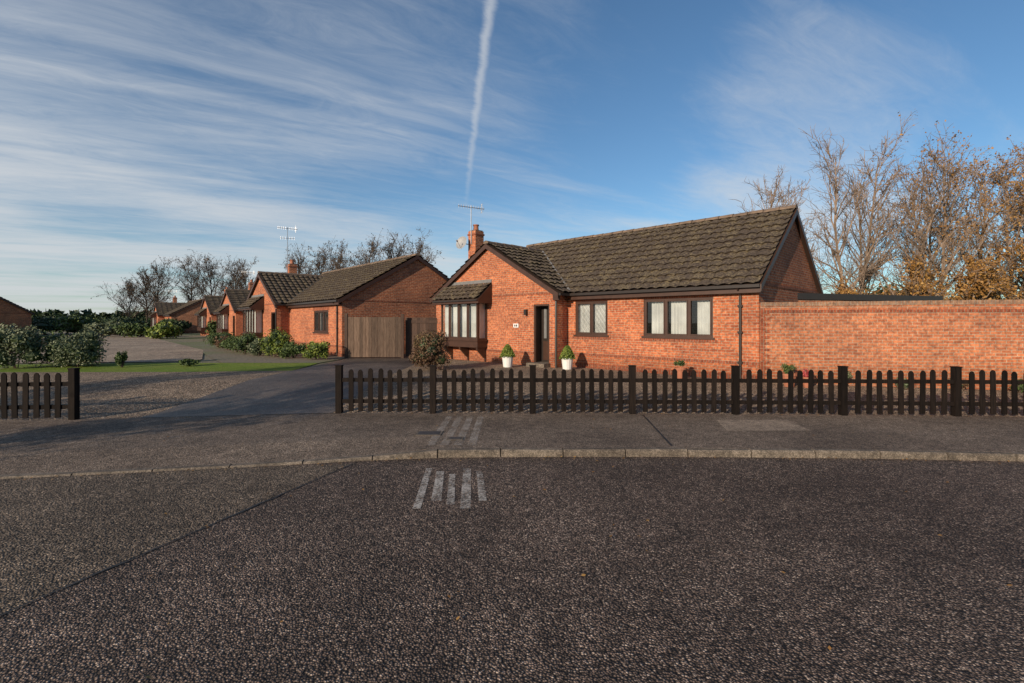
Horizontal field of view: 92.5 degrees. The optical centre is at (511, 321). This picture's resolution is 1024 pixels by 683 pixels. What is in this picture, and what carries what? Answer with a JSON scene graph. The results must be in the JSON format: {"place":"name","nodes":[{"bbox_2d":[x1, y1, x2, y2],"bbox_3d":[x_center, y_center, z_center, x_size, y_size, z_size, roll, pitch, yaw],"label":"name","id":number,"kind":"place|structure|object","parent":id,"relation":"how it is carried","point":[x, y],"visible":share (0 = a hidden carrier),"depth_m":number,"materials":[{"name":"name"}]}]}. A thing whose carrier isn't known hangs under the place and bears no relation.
{"place":"outdoors","nodes":[
{"label":"outdoors","id":0,"kind":"place"},
{"bbox_2d":[13,333,202,362],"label":"side road","id":1,"kind":"structure","parent":0,"point":[142,349],"depth_m":26.55,"materials":[{"name":"grey asphalt"}]},
{"bbox_2d":[0,363,316,371],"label":"lawn","id":2,"kind":"structure","parent":0,"point":[167,367],"depth_m":16.67,"materials":[{"name":"green plant"}]},
{"bbox_2d":[0,322,50,368],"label":"olive shrub","id":3,"kind":"object","parent":2,"relation":"on","point":[27,342],"visible":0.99,"depth_m":16.26,"materials":[{"name":"green plant"}]},
{"bbox_2d":[40,329,80,365],"bbox_3d":[-15.855,0.934,17.471,1.783,1.351,1.614,0,0,37],"label":"olive shrub","id":4,"kind":"object","parent":2,"relation":"on","point":[49,337],"visible":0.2,"depth_m":17.18,"materials":[{"name":"green plant"}]},
{"bbox_2d":[45,326,109,367],"bbox_3d":[-14.924,0.846,16.875,1.577,1.529,1.702,0,0,31],"label":"olive shrub","id":5,"kind":"object","parent":2,"relation":"on","point":[84,347],"visible":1,"depth_m":16.60,"materials":[{"name":"green plant"}]},
{"bbox_2d":[114,351,127,366],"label":"shrub","id":6,"kind":"object","parent":2,"relation":"on","point":[120,358],"visible":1,"depth_m":16.64,"materials":[{"name":"green plant"}]},
{"bbox_2d":[178,358,200,365],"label":"shrub","id":7,"kind":"object","parent":2,"relation":"on","point":[188,362],"visible":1,"depth_m":17.11,"materials":[{"name":"green plant"}]},
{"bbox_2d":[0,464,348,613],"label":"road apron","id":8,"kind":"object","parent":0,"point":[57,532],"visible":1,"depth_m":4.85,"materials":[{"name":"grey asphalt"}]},
{"bbox_2d":[140,354,416,417],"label":"driveway","id":9,"kind":"structure","parent":0,"point":[311,389],"depth_m":11.42,"materials":[{"name":"grey asphalt"}]},
{"bbox_2d":[4,330,1001,420],"bbox_3d":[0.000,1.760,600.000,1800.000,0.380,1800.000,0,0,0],"label":"ground","id":10,"kind":"structure","parent":0,"point":[190,339],"depth_m":32.74,"materials":[{"name":"soil"}]},
{"bbox_2d":[0,297,34,331],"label":"brick bungalow","id":11,"kind":"object","parent":10,"relation":"on","point":[11,313],"visible":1,"depth_m":54.98,"materials":[{"name":"brick"}]},
{"bbox_2d":[0,368,80,419],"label":"picket fence","id":12,"kind":"object","parent":10,"relation":"on","point":[73,405],"visible":0.98,"depth_m":8.97,"materials":[{"name":"brown wood"}]},
{"bbox_2d":[32,314,73,334],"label":"hedge","id":13,"kind":"object","parent":10,"relation":"on","point":[43,323],"visible":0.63,"depth_m":60.39,"materials":[{"name":"green plant"}]},
{"bbox_2d":[49,314,98,334],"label":"hedge","id":14,"kind":"object","parent":10,"relation":"on","point":[68,321],"visible":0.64,"depth_m":58.84,"materials":[{"name":"green plant"}]},
{"bbox_2d":[30,308,150,326],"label":"distant tree line","id":15,"kind":"object","parent":10,"relation":"on","point":[89,313],"visible":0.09,"depth_m":134.05,"materials":[{"name":"green plant"}]},
{"bbox_2d":[82,321,122,335],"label":"hedge","id":16,"kind":"object","parent":10,"relation":"on","point":[108,328],"visible":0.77,"depth_m":52.21,"materials":[{"name":"green plant"}]},
{"bbox_2d":[91,277,148,317],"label":"bare tree","id":17,"kind":"object","parent":10,"relation":"on","point":[128,310],"visible":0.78,"depth_m":100.12,"materials":[{"name":"brown plant"}]},
{"bbox_2d":[92,316,150,333],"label":"hedge","id":18,"kind":"object","parent":10,"relation":"on","point":[123,319],"visible":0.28,"depth_m":59.41,"materials":[{"name":"green plant"}]},
{"bbox_2d":[112,322,149,336],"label":"hedge","id":19,"kind":"object","parent":10,"relation":"on","point":[134,329],"visible":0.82,"depth_m":48.95,"materials":[{"name":"green plant"}]},
{"bbox_2d":[0,371,287,420],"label":"gravel drive","id":20,"kind":"structure","parent":10,"relation":"on","point":[104,395],"depth_m":11.75,"materials":[{"name":"grey gravel"}]},
{"bbox_2d":[125,266,172,325],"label":"bare tree","id":21,"kind":"object","parent":10,"relation":"on","point":[148,313],"visible":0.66,"depth_m":94.59,"materials":[{"name":"brown plant"}]},
{"bbox_2d":[117,255,183,312],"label":"bare tree","id":22,"kind":"object","parent":10,"relation":"on","point":[159,281],"visible":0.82,"depth_m":92.31,"materials":[{"name":"brown plant"}]},
{"bbox_2d":[143,321,182,338],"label":"hedge","id":23,"kind":"object","parent":10,"relation":"on","point":[161,330],"visible":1,"depth_m":45.58,"materials":[{"name":"green plant"}]},
{"bbox_2d":[155,318,178,325],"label":"hedge","id":24,"kind":"object","parent":10,"relation":"on","point":[176,320],"visible":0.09,"depth_m":65.42,"materials":[{"name":"green plant"}]},
{"bbox_2d":[148,290,202,332],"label":"brick bungalow","id":25,"kind":"object","parent":10,"relation":"on","point":[174,309],"visible":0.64,"depth_m":69.11,"materials":[{"name":"brick"}]},
{"bbox_2d":[165,319,191,333],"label":"hedge","id":26,"kind":"object","parent":10,"relation":"on","point":[184,324],"visible":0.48,"depth_m":59.85,"materials":[{"name":"green plant"}]},
{"bbox_2d":[159,254,217,302],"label":"bare tree","id":27,"kind":"object","parent":10,"relation":"on","point":[191,297],"visible":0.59,"depth_m":95.12,"materials":[{"name":"brown plant"}]},
{"bbox_2d":[205,320,215,334],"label":"hedge","id":28,"kind":"object","parent":10,"relation":"on","point":[210,327],"visible":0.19,"depth_m":51.58,"materials":[{"name":"green plant"}]},
{"bbox_2d":[195,287,227,336],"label":"brick bungalow","id":29,"kind":"object","parent":10,"relation":"on","point":[210,304],"visible":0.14,"depth_m":54.68,"materials":[{"name":"brick"}]},
{"bbox_2d":[197,316,206,334],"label":"window frames","id":30,"kind":"structure","parent":29,"relation":"in","point":[201,330],"depth_m":54.88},
{"bbox_2d":[178,253,253,298],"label":"bare tree","id":31,"kind":"object","parent":10,"relation":"on","point":[209,276],"visible":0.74,"depth_m":94.00,"materials":[{"name":"brown plant"}]},
{"bbox_2d":[206,256,248,295],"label":"bare tree","id":32,"kind":"object","parent":10,"relation":"on","point":[226,282],"visible":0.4,"depth_m":95.10,"materials":[{"name":"brown plant"}]},
{"bbox_2d":[213,271,253,336],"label":"brick bungalow","id":33,"kind":"object","parent":10,"relation":"on","point":[229,316],"visible":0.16,"depth_m":43.94,"materials":[{"name":"brick"}]},
{"bbox_2d":[217,314,221,327],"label":"window glass","id":34,"kind":"structure","parent":33,"relation":"in","point":[217,314],"depth_m":45.16,"materials":[{"name":"grey glass"}]},
{"bbox_2d":[216,314,228,333],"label":"window frames","id":35,"kind":"structure","parent":33,"relation":"in","point":[219,329],"depth_m":44.33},
{"bbox_2d":[233,316,234,335],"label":"front door","id":36,"kind":"structure","parent":33,"relation":"in","point":[233,316],"depth_m":43.03,"materials":[{"name":"wood"}]},
{"bbox_2d":[223,256,258,289],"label":"bare tree","id":37,"kind":"object","parent":10,"relation":"on","point":[244,276],"visible":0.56,"depth_m":91.17,"materials":[{"name":"brown plant"}]},
{"bbox_2d":[192,345,349,362],"bbox_3d":[-13.433,1.546,25.816,5.122,0.001,19.085,0,0,-38],"label":"flower bed","id":38,"kind":"object","parent":10,"relation":"on","point":[222,355],"visible":0.7,"depth_m":21.34,"materials":[{"name":"soil"}]},
{"bbox_2d":[203,331,234,345],"bbox_3d":[-17.343,1.079,29.116,1.792,1.066,2.002,0,0,40],"label":"garden shrub","id":39,"kind":"object","parent":38,"relation":"on","point":[211,336],"visible":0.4,"depth_m":28.77,"materials":[{"name":"green plant"}]},
{"bbox_2d":[212,335,229,349],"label":"garden shrub","id":40,"kind":"object","parent":38,"relation":"on","point":[219,340],"visible":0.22,"depth_m":26.81,"materials":[{"name":"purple plant"}]},
{"bbox_2d":[218,335,244,351],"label":"garden shrub","id":41,"kind":"object","parent":38,"relation":"on","point":[228,343],"visible":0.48,"depth_m":24.72,"materials":[{"name":"green plant"}]},
{"bbox_2d":[232,331,258,353],"bbox_3d":[-12.936,1.025,23.666,1.461,1.174,1.587,0,0,0],"label":"garden shrub","id":42,"kind":"object","parent":38,"relation":"on","point":[243,341],"visible":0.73,"depth_m":23.35,"materials":[{"name":"green plant"}]},
{"bbox_2d":[246,337,268,355],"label":"garden shrub","id":43,"kind":"object","parent":38,"relation":"on","point":[255,348],"visible":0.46,"depth_m":22.16,"materials":[{"name":"green plant"}]},
{"bbox_2d":[258,326,294,356],"bbox_3d":[-10.433,0.888,21.648,1.489,1.446,1.391,0,0,0],"label":"garden shrub","id":44,"kind":"object","parent":38,"relation":"on","point":[275,340],"visible":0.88,"depth_m":21.36,"materials":[{"name":"green plant"}]},
{"bbox_2d":[278,341,308,358],"bbox_3d":[-9.302,1.214,20.902,1.157,0.792,1.174,0,0,0],"label":"garden shrub","id":45,"kind":"object","parent":38,"relation":"on","point":[291,349],"visible":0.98,"depth_m":20.66,"materials":[{"name":"green plant"}]},
{"bbox_2d":[301,341,329,359],"bbox_3d":[-8.083,1.195,20.191,1.052,0.827,1.081,0,0,-42],"label":"garden shrub","id":46,"kind":"object","parent":38,"relation":"on","point":[315,350],"visible":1,"depth_m":20.02,"materials":[{"name":"green plant"}]},
{"bbox_2d":[280,241,318,273],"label":"bare tree","id":47,"kind":"object","parent":10,"relation":"on","point":[300,258],"visible":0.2,"depth_m":69.84,"materials":[{"name":"brown plant"}]},
{"bbox_2d":[294,242,338,274],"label":"bare tree","id":48,"kind":"object","parent":10,"relation":"on","point":[319,257],"visible":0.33,"depth_m":65.99,"materials":[{"name":"brown plant"}]},
{"bbox_2d":[305,235,356,273],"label":"bare tree","id":49,"kind":"object","parent":10,"relation":"on","point":[340,258],"visible":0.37,"depth_m":63.64,"materials":[{"name":"brown plant"}]},
{"bbox_2d":[237,226,448,356],"bbox_3d":[-9.736,-2.460,29.079,9.399,8.120,14.022,0,0,-41],"label":"brick bungalow","id":50,"kind":"object","parent":10,"relation":"on","point":[303,308],"visible":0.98,"depth_m":24.70,"materials":[{"name":"brick"}]},
{"bbox_2d":[271,312,274,333],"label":"front door","id":51,"kind":"structure","parent":50,"relation":"in","point":[272,313],"depth_m":27.59,"materials":[{"name":"wood"}]},
{"bbox_2d":[242,310,328,338],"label":"window frames","id":52,"kind":"structure","parent":50,"relation":"in","point":[323,331],"depth_m":28.49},
{"bbox_2d":[319,228,397,269],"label":"bare tree","id":53,"kind":"object","parent":10,"relation":"on","point":[366,258],"visible":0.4,"depth_m":63.14,"materials":[{"name":"brown plant"}]},
{"bbox_2d":[344,314,437,358],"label":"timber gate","id":54,"kind":"structure","parent":10,"relation":"on","point":[373,336],"depth_m":20.91,"materials":[{"name":"brown wood"}]},
{"bbox_2d":[375,229,416,260],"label":"bare tree","id":55,"kind":"object","parent":10,"relation":"on","point":[390,250],"visible":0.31,"depth_m":66.20,"materials":[{"name":"brown plant"}]},
{"bbox_2d":[386,229,444,263],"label":"bare tree","id":56,"kind":"object","parent":10,"relation":"on","point":[419,249],"visible":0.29,"depth_m":66.12,"materials":[{"name":"brown plant"}]},
{"bbox_2d":[0,448,1023,478],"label":"kerb","id":57,"kind":"structure","parent":10,"relation":"on","point":[727,452],"depth_m":6.84,"materials":[{"name":"concrete"}]},
{"bbox_2d":[333,359,1023,416],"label":"gravel garden","id":58,"kind":"object","parent":10,"relation":"on","point":[458,366],"visible":0.37,"depth_m":11.22,"materials":[{"name":"gravel"}]},
{"bbox_2d":[409,329,451,369],"bbox_3d":[-2.610,0.914,15.946,1.438,1.385,1.414,0,0,0],"label":"photinia shrub","id":59,"kind":"object","parent":58,"relation":"on","point":[430,348],"visible":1,"depth_m":15.59,"materials":[{"name":"brown plant"}]},
{"bbox_2d":[499,344,515,367],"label":"potted topiary","id":60,"kind":"object","parent":58,"relation":"on","point":[507,354],"visible":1,"depth_m":16.62,"materials":[{"name":"green plant"}]},
{"bbox_2d":[559,345,575,369],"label":"potted topiary","id":61,"kind":"object","parent":58,"relation":"on","point":[567,356],"visible":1,"depth_m":15.81,"materials":[{"name":"green plant"}]},
{"bbox_2d":[673,360,685,377],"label":"potted plant","id":62,"kind":"object","parent":58,"relation":"on","point":[679,369],"visible":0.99,"depth_m":13.30,"materials":[{"name":"green plant"}]},
{"bbox_2d":[781,363,796,386],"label":"potted plant","id":63,"kind":"object","parent":58,"relation":"on","point":[786,367],"visible":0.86,"depth_m":12.19,"materials":[{"name":"green plant"}]},
{"bbox_2d":[803,369,808,387],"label":"potted plant","id":64,"kind":"object","parent":58,"relation":"on","point":[805,375],"visible":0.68,"depth_m":12.06,"materials":[{"name":"orange plant"}]},
{"bbox_2d":[948,378,968,390],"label":"border plant","id":65,"kind":"object","parent":58,"relation":"on","point":[965,385],"visible":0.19,"depth_m":11.60,"materials":[{"name":"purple plant"}]},
{"bbox_2d":[1010,379,1022,392],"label":"border plant","id":66,"kind":"object","parent":58,"relation":"on","point":[1020,388],"visible":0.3,"depth_m":11.45,"materials":[{"name":"green plant"}]},
{"bbox_2d":[335,365,1023,416],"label":"picket fence","id":67,"kind":"object","parent":10,"relation":"on","point":[955,382],"visible":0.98,"depth_m":9.53,"materials":[{"name":"brown wood"}]},
{"bbox_2d":[429,204,942,378],"bbox_3d":[6.020,-1.910,19.678,17.492,7.020,11.243,0,0,37],"label":"brick bungalow","id":68,"kind":"object","parent":10,"relation":"on","point":[691,294],"visible":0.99,"depth_m":16.02,"materials":[{"name":"brick"}]},
{"bbox_2d":[526,304,550,367],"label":"front door","id":69,"kind":"structure","parent":68,"relation":"in","point":[541,311],"depth_m":17.41,"materials":[{"name":"wood"}]},
{"bbox_2d":[441,297,714,360],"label":"window frames","id":70,"kind":"structure","parent":68,"relation":"in","point":[463,343],"depth_m":16.44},
{"bbox_2d":[759,299,1023,389],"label":"garden wall","id":71,"kind":"structure","parent":10,"relation":"on","point":[928,336],"depth_m":12.17,"materials":[{"name":"brick"}]},
{"bbox_2d":[831,283,1023,299],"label":"distant tree line","id":72,"kind":"object","parent":10,"relation":"on","point":[887,291],"visible":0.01,"depth_m":51.19,"materials":[{"name":"orange plant"}]},
{"bbox_2d":[853,284,1023,297],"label":"distant tree line","id":73,"kind":"object","parent":10,"relation":"on","point":[885,286],"depth_m":64.02,"materials":[{"name":"orange plant"}]},
{"bbox_2d":[0,455,1023,682],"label":"road","id":74,"kind":"structure","parent":0,"point":[885,576],"depth_m":3.56,"materials":[{"name":"grey asphalt"}]},
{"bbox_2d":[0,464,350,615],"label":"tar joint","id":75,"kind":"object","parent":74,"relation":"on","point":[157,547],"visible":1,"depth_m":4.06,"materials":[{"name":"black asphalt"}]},
{"bbox_2d":[412,468,486,508],"bbox_3d":[-0.690,1.895,5.665,0.844,0.001,1.370,0,0,0],"label":"road marking","id":76,"kind":"object","parent":74,"relation":"on","point":[436,485],"visible":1,"depth_m":5.54,"materials":[{"name":"beige paint"}]},
{"bbox_2d":[11,393,1011,677],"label":"fallen leaves","id":77,"kind":"object","parent":74,"relation":"on","point":[545,489],"visible":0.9,"depth_m":5.84,"materials":[{"name":"brown plant"}]},
{"bbox_2d":[0,413,1023,474],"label":"pavement","id":78,"kind":"structure","parent":0,"point":[38,446],"depth_m":7.77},
{"bbox_2d":[432,417,481,443],"bbox_3d":[-0.890,1.796,8.225,0.720,0.001,2.150,0,0,0],"label":"pavement marking","id":79,"kind":"object","parent":78,"relation":"on","point":[460,433],"visible":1,"depth_m":8.11,"materials":[{"name":"beige paint"}]},
{"bbox_2d":[643,415,671,445],"bbox_3d":[2.425,1.796,8.300,0.030,0.001,2.413,0,0,5],"label":"pavement joint","id":80,"kind":"object","parent":78,"relation":"on","point":[669,443],"visible":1,"depth_m":7.96,"materials":[{"name":"black asphalt"}]},
{"bbox_2d":[717,420,810,430],"bbox_3d":[4.300,1.796,8.550,1.500,0.001,0.900,0,0,0],"label":"pavement repair patch","id":81,"kind":"object","parent":78,"relation":"on","point":[757,425],"visible":1,"depth_m":8.50,"materials":[{"name":"grey asphalt"}]},
{"bbox_2d":[0,0,1023,314],"label":"sky","id":82,"kind":"structure","parent":0,"point":[133,132],"materials":[{"name":"blue"}]},
{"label":"back garden lawn","id":83,"kind":"structure","parent":0,"visible":0},
{"bbox_2d":[730,165,803,212],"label":"birch tree","id":84,"kind":"object","parent":83,"relation":"on","point":[772,200],"visible":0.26,"depth_m":29.00,"materials":[{"name":"brown plant"}]},
{"bbox_2d":[777,205,832,287],"bbox_3d":[18.948,-3.394,33.642,5.312,10.093,6.852,0,0,41],"label":"birch tree","id":85,"kind":"object","parent":83,"relation":"on","point":[812,244],"visible":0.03,"depth_m":33.27,"materials":[{"name":"brown plant"}]},
{"bbox_2d":[769,177,846,289],"bbox_3d":[15.849,-3.460,27.839,5.031,10.241,5.382,0,0,0],"label":"birch tree","id":86,"kind":"object","parent":83,"relation":"on","point":[788,192],"visible":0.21,"depth_m":28.22,"materials":[{"name":"brown plant"}]},
{"bbox_2d":[831,276,866,293],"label":"beech sapling","id":87,"kind":"object","parent":83,"relation":"on","point":[843,290],"visible":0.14,"depth_m":26.37,"materials":[{"name":"brown plant"}]},
{"bbox_2d":[811,154,916,294],"bbox_3d":[21.786,-4.849,31.359,8.591,13.037,6.759,0,0,-45],"label":"birch tree","id":88,"kind":"object","parent":83,"relation":"on","point":[856,232],"visible":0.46,"depth_m":31.88,"materials":[{"name":"brown plant"}]},
{"bbox_2d":[796,124,934,293],"bbox_3d":[18.997,-4.857,28.368,7.090,13.019,7.130,0,0,0],"label":"birch tree","id":89,"kind":"object","parent":83,"relation":"on","point":[834,182],"visible":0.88,"depth_m":27.63,"materials":[{"name":"brown plant"}]},
{"bbox_2d":[817,112,931,293],"bbox_3d":[21.773,-5.133,29.914,5.972,13.596,7.687,0,0,31],"label":"birch tree","id":90,"kind":"object","parent":83,"relation":"on","point":[883,192],"visible":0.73,"depth_m":28.14,"materials":[{"name":"brown plant"}]},
{"bbox_2d":[852,150,977,295],"bbox_3d":[21.755,-3.736,26.251,5.835,10.796,5.882,0,0,0],"label":"birch tree","id":91,"kind":"object","parent":83,"relation":"on","point":[909,214],"visible":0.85,"depth_m":26.51,"materials":[{"name":"brown plant"}]},
{"bbox_2d":[891,253,957,299],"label":"beech sapling","id":92,"kind":"object","parent":83,"relation":"on","point":[924,286],"visible":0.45,"depth_m":25.78,"materials":[{"name":"brown plant"}]},
{"bbox_2d":[878,162,997,296],"bbox_3d":[25.409,-4.392,29.917,5.340,12.104,6.516,0,0,0],"label":"birch tree","id":93,"kind":"object","parent":83,"relation":"on","point":[915,193],"visible":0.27,"depth_m":30.57,"materials":[{"name":"brown plant"}]},
{"bbox_2d":[884,140,994,293],"bbox_3d":[27.790,-4.687,32.566,5.912,12.687,7.620,0,0,37],"label":"birch tree","id":94,"kind":"object","parent":83,"relation":"on","point":[924,172],"visible":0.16,"depth_m":31.62,"materials":[{"name":"brown plant"}]},
{"bbox_2d":[883,120,1023,299],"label":"beech tree","id":95,"kind":"object","parent":83,"relation":"on","point":[947,247],"visible":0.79,"depth_m":26.90,"materials":[{"name":"brown plant"}]},
{"bbox_2d":[914,146,1023,299],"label":"beech tree","id":96,"kind":"object","parent":83,"relation":"on","point":[980,255],"visible":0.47,"depth_m":28.13,"materials":[{"name":"brown plant"}]},
{"bbox_2d":[929,253,1009,299],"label":"beech sapling","id":97,"kind":"object","parent":83,"relation":"on","point":[978,284],"visible":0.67,"depth_m":25.41,"materials":[{"name":"orange plant"}]},
{"bbox_2d":[949,135,1023,299],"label":"beech tree","id":98,"kind":"object","parent":83,"relation":"on","point":[1017,187],"visible":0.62,"depth_m":27.83,"materials":[{"name":"orange plant"}]},
{"bbox_2d":[954,253,1019,299],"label":"beech sapling","id":99,"kind":"object","parent":83,"relation":"on","point":[994,294],"visible":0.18,"depth_m":26.40,"materials":[{"name":"brown plant"}]},
{"bbox_2d":[953,142,1023,290],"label":"beech tree","id":100,"kind":"object","parent":83,"relation":"on","point":[1020,161],"visible":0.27,"depth_m":30.21,"materials":[{"name":"brown plant"}]},
{"bbox_2d":[972,188,1023,298],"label":"birch tree","id":101,"kind":"object","parent":83,"relation":"on","point":[1018,285],"visible":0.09,"depth_m":31.83,"materials":[{"name":"brown plant"}]},
{"bbox_2d":[989,239,1023,299],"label":"beech sapling","id":102,"kind":"object","parent":83,"relation":"on","point":[1019,294],"visible":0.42,"depth_m":26.38,"materials":[{"name":"brown plant"}]}
]}

